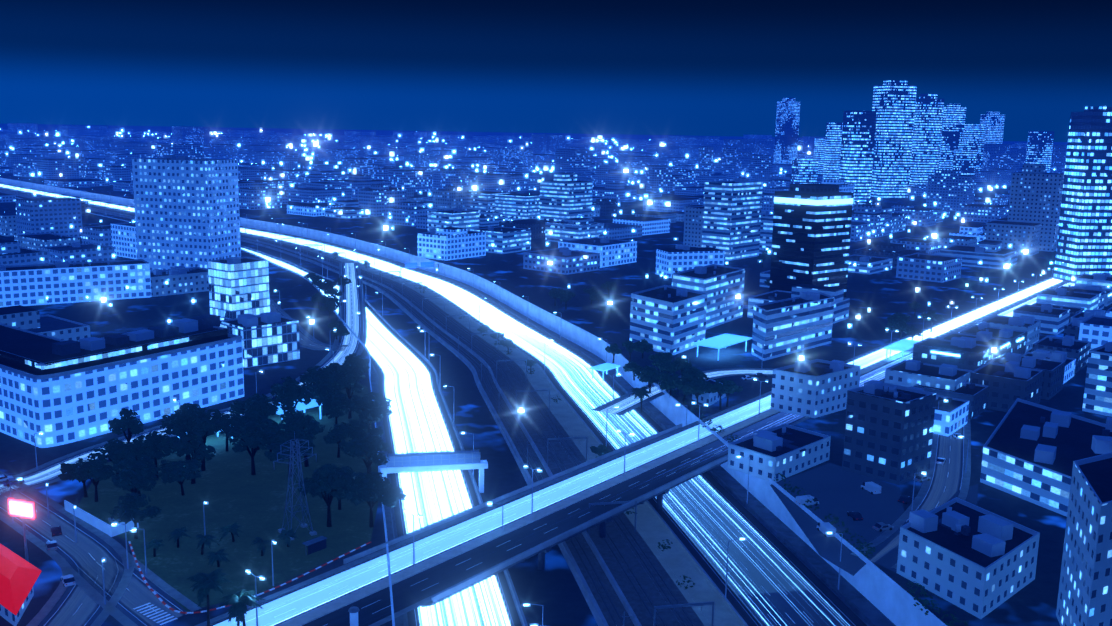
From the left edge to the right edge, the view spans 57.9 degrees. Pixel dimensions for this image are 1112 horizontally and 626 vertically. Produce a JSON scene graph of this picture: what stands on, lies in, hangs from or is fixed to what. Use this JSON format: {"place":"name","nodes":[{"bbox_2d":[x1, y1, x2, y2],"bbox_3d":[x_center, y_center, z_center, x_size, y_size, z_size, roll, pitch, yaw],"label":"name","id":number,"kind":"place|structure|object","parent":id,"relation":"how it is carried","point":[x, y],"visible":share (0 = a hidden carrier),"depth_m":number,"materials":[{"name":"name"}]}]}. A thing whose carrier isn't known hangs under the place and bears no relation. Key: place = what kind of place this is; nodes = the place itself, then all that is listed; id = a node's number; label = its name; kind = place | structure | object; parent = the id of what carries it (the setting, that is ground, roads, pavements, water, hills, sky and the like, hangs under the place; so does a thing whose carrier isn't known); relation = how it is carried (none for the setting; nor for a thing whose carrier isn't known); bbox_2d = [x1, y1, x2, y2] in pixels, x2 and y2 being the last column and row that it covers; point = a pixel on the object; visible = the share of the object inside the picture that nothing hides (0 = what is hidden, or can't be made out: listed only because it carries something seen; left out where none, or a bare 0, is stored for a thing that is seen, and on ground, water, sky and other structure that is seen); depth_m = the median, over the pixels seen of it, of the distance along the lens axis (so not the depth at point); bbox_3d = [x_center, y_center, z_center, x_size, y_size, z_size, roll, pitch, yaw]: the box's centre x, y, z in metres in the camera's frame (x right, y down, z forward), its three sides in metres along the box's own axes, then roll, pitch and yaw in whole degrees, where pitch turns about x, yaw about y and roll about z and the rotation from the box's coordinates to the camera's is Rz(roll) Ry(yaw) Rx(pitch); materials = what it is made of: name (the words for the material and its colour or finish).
{"place":"outdoors","nodes":[
{"label":"outdoors","id":0,"kind":"place"},
{"bbox_2d":[77,382,378,611],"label":"park lawn","id":1,"kind":"structure","parent":0,"point":[228,488],"depth_m":221.90,"materials":[{"name":"green plant"}]},
{"bbox_2d":[108,517,120,522],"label":"car","id":2,"kind":"object","parent":1,"relation":"on","point":[111,519],"visible":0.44,"depth_m":216.96,"materials":[{"name":"grey paint"}]},
{"bbox_2d":[273,431,316,540],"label":"pylon","id":3,"kind":"object","parent":1,"relation":"on","point":[303,524],"visible":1,"depth_m":211.11,"materials":[{"name":"blue"}]},
{"bbox_2d":[0,124,1067,625],"bbox_3d":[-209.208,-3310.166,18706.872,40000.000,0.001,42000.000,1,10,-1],"label":"ground sheet","id":4,"kind":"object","parent":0,"point":[554,590],"visible":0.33,"depth_m":320.25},
{"bbox_2d":[0,198,391,625],"bbox_3d":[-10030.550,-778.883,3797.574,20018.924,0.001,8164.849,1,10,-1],"label":"city plate","id":5,"kind":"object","parent":4,"relation":"on","point":[123,316],"visible":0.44,"depth_m":355.09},
{"bbox_2d":[0,587,33,625],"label":"building wall","id":6,"kind":"structure","parent":5,"relation":"on","point":[9,616],"depth_m":174.41,"materials":[{"name":"paint"}]},
{"bbox_2d":[0,543,40,614],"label":"station roof","id":7,"kind":"structure","parent":6,"relation":"on","point":[19,575],"depth_m":177.82,"materials":[{"name":"red metal"}]},
{"bbox_2d":[8,497,36,561],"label":"billboard","id":8,"kind":"object","parent":5,"relation":"on","point":[23,508],"visible":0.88,"depth_m":192.20,"materials":[{"name":"pink"}]},
{"bbox_2d":[0,178,946,625],"bbox_3d":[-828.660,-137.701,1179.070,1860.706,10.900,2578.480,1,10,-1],"label":"corridor","id":9,"kind":"object","parent":4,"relation":"on","point":[870,594],"visible":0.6,"depth_m":286.91,"materials":[{"name":"concrete"}]},
{"bbox_2d":[2,189,693,625],"bbox_3d":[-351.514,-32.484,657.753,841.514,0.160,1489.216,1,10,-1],"label":"rails","id":10,"kind":"object","parent":9,"relation":"on","point":[524,445],"visible":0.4,"depth_m":314.45,"materials":[{"name":"silver metal"}]},
{"bbox_2d":[6,187,714,625],"bbox_3d":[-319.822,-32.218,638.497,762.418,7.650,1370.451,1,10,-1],"label":"catenary","id":11,"kind":"object","parent":9,"relation":"on","point":[698,605],"visible":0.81,"depth_m":329.65,"materials":[{"name":"grey metal"}]},
{"bbox_2d":[241,247,521,625],"bbox_3d":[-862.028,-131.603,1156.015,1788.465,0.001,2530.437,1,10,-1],"label":"road","id":12,"kind":"structure","parent":9,"relation":"on","point":[417,420],"depth_m":289.94,"materials":[{"name":"white asphalt"}]},
{"bbox_2d":[378,449,487,492],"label":"gantry","id":13,"kind":"object","parent":9,"relation":"on","point":[432,461],"visible":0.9,"depth_m":254.64,"materials":[{"name":"metal"}]},
{"bbox_2d":[0,184,866,625],"bbox_3d":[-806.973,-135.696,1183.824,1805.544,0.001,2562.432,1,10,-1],"label":"road","id":14,"kind":"structure","parent":9,"relation":"on","point":[772,578],"depth_m":249.52,"materials":[{"name":"grey asphalt"}]},
{"bbox_2d":[401,262,438,277],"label":"gantry","id":15,"kind":"object","parent":14,"relation":"on","point":[423,265],"visible":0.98,"depth_m":625.89,"materials":[{"name":"blue metal"}]},
{"bbox_2d":[2,176,1056,625],"bbox_3d":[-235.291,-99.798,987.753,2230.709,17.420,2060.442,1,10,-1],"label":"street lamps","id":16,"kind":"object","parent":9,"relation":"on","point":[462,432],"visible":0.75,"depth_m":248.46,"materials":[{"name":"blue"}]},
{"bbox_2d":[0,263,977,625],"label":"road","id":17,"kind":"structure","parent":4,"relation":"on","point":[834,489],"depth_m":226.34,"materials":[{"name":"asphalt"}]},
{"bbox_2d":[0,474,12,480],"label":"car","id":18,"kind":"object","parent":17,"relation":"on","point":[3,477],"visible":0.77,"depth_m":240.66,"materials":[{"name":"white paint"}]},
{"bbox_2d":[2,478,24,486],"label":"car","id":19,"kind":"object","parent":17,"relation":"on","point":[8,481],"visible":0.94,"depth_m":238.22,"materials":[{"name":"blue paint"}]},
{"bbox_2d":[46,540,57,550],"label":"car","id":20,"kind":"object","parent":17,"relation":"on","point":[51,545],"visible":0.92,"depth_m":202.43,"materials":[{"name":"grey paint"}]},
{"bbox_2d":[51,526,61,536],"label":"car","id":21,"kind":"object","parent":17,"relation":"on","point":[56,531],"visible":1,"depth_m":209.56,"materials":[{"name":"blue paint"}]},
{"bbox_2d":[61,574,74,586],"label":"car","id":22,"kind":"object","parent":17,"relation":"on","point":[67,580],"visible":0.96,"depth_m":187.19,"materials":[{"name":"blue paint"}]},
{"bbox_2d":[64,500,370,624],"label":"barriers","id":23,"kind":"object","parent":17,"relation":"on","point":[103,526],"visible":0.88,"depth_m":206.95,"materials":[{"name":"white paint"}]},
{"bbox_2d":[795,495,818,505],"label":"car","id":24,"kind":"object","parent":17,"relation":"on","point":[800,500],"visible":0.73,"depth_m":233.56,"materials":[{"name":"blue paint"}]},
{"bbox_2d":[817,522,835,536],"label":"car","id":25,"kind":"object","parent":17,"relation":"on","point":[824,528],"visible":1,"depth_m":216.51,"materials":[{"name":"white paint"}]},
{"bbox_2d":[847,512,862,520],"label":"car","id":26,"kind":"object","parent":17,"relation":"on","point":[856,516],"visible":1,"depth_m":225.66,"materials":[{"name":"blue paint"}]},
{"bbox_2d":[861,481,881,493],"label":"car","id":27,"kind":"object","parent":17,"relation":"on","point":[872,487],"visible":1,"depth_m":242.68,"materials":[{"name":"white paint"}]},
{"bbox_2d":[872,522,893,531],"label":"car","id":28,"kind":"object","parent":17,"relation":"on","point":[880,526],"visible":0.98,"depth_m":220.05,"materials":[{"name":"grey paint"}]},
{"bbox_2d":[898,495,913,503],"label":"car","id":29,"kind":"object","parent":17,"relation":"on","point":[903,499],"visible":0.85,"depth_m":236.65,"materials":[{"name":"blue paint"}]},
{"bbox_2d":[913,474,930,482],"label":"car","id":30,"kind":"object","parent":17,"relation":"on","point":[919,478],"visible":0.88,"depth_m":251.72,"materials":[{"name":"blue paint"}]},
{"bbox_2d":[936,457,945,464],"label":"car","id":31,"kind":"object","parent":17,"relation":"on","point":[940,460],"visible":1,"depth_m":265.33,"materials":[{"name":"white paint"}]},
{"bbox_2d":[952,433,962,439],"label":"car","id":32,"kind":"object","parent":17,"relation":"on","point":[956,435],"visible":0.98,"depth_m":287.58,"materials":[{"name":"white paint"}]},
{"bbox_2d":[58,248,968,625],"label":"trees","id":33,"kind":"object","parent":4,"relation":"on","point":[136,460],"visible":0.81,"depth_m":248.29,"materials":[{"name":"green plant"}]},
{"bbox_2d":[343,424,727,606],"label":"bridge","id":34,"kind":"structure","parent":4,"relation":"on","point":[541,550],"depth_m":221.46,"materials":[{"name":"concrete"}]},
{"bbox_2d":[0,126,1108,326],"bbox_3d":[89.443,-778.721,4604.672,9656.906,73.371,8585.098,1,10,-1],"label":"city lights","id":35,"kind":"object","parent":4,"relation":"on","point":[550,232],"visible":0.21,"depth_m":1484.21},
{"bbox_2d":[0,141,1111,625],"bbox_3d":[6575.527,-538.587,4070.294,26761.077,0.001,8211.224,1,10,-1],"label":"city plate","id":36,"kind":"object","parent":4,"relation":"on","point":[876,299],"depth_m":506.36,"materials":[{"name":"blue concrete"}]},
{"bbox_2d":[0,155,1111,625],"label":"buildings","id":37,"kind":"structure","parent":36,"relation":"on","point":[972,559],"depth_m":298.12,"materials":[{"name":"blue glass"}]},
{"bbox_2d":[774,197,852,205],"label":"sign band","id":38,"kind":"object","parent":37,"relation":"attached to","point":[812,202],"visible":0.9,"depth_m":501.29,"materials":[{"name":"white plastic"}]},
{"bbox_2d":[0,123,1111,349],"bbox_3d":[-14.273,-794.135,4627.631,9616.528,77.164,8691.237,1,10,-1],"label":"city buildings","id":39,"kind":"structure","parent":36,"relation":"on","point":[720,211],"depth_m":966.24,"materials":[{"name":"blue glass"}]},
{"bbox_2d":[64,80,1111,282],"bbox_3d":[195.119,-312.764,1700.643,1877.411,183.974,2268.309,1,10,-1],"label":"skyline","id":40,"kind":"structure","parent":36,"relation":"on","point":[898,140],"depth_m":1385.43,"materials":[{"name":"blue glass"}]},
{"bbox_2d":[177,294,1111,438],"bbox_3d":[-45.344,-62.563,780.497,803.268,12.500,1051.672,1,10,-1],"label":"canopy strips","id":41,"kind":"object","parent":36,"relation":"on","point":[725,340],"visible":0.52,"depth_m":384.91,"materials":[{"name":"blue"}]},
{"bbox_2d":[742,375,753,379],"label":"car","id":42,"kind":"object","parent":36,"relation":"on","point":[745,377],"visible":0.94,"depth_m":352.27,"materials":[{"name":"white paint"}]},
{"bbox_2d":[754,373,767,377],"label":"car","id":43,"kind":"object","parent":36,"relation":"on","point":[758,375],"visible":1,"depth_m":356.62,"materials":[{"name":"blue paint"}]},
{"bbox_2d":[884,273,1111,435],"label":"buildings","id":44,"kind":"structure","parent":36,"relation":"on","point":[1007,376],"depth_m":354.20,"materials":[{"name":"blue concrete"}]},
{"bbox_2d":[0,0,1111,141],"label":"sky","id":45,"kind":"structure","parent":0,"point":[627,67],"materials":[{"name":"blue"}]},
{"bbox_2d":[102,143,1026,411],"bbox_3d":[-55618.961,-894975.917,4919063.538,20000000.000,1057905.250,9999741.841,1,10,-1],"label":"flood lights","id":46,"kind":"object","parent":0,"point":[609,302],"visible":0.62,"depth_m":545.98},
{"bbox_2d":[195,276,1074,625],"bbox_3d":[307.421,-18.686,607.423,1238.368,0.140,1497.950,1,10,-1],"label":"cross road","id":47,"kind":"structure","parent":0,"point":[453,552],"depth_m":221.98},
{"bbox_2d":[302,536,358,625],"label":"kiosk shelter","id":48,"kind":"object","parent":47,"relation":"on","point":[314,546],"visible":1,"depth_m":201.91,"materials":[{"name":"blue concrete"}]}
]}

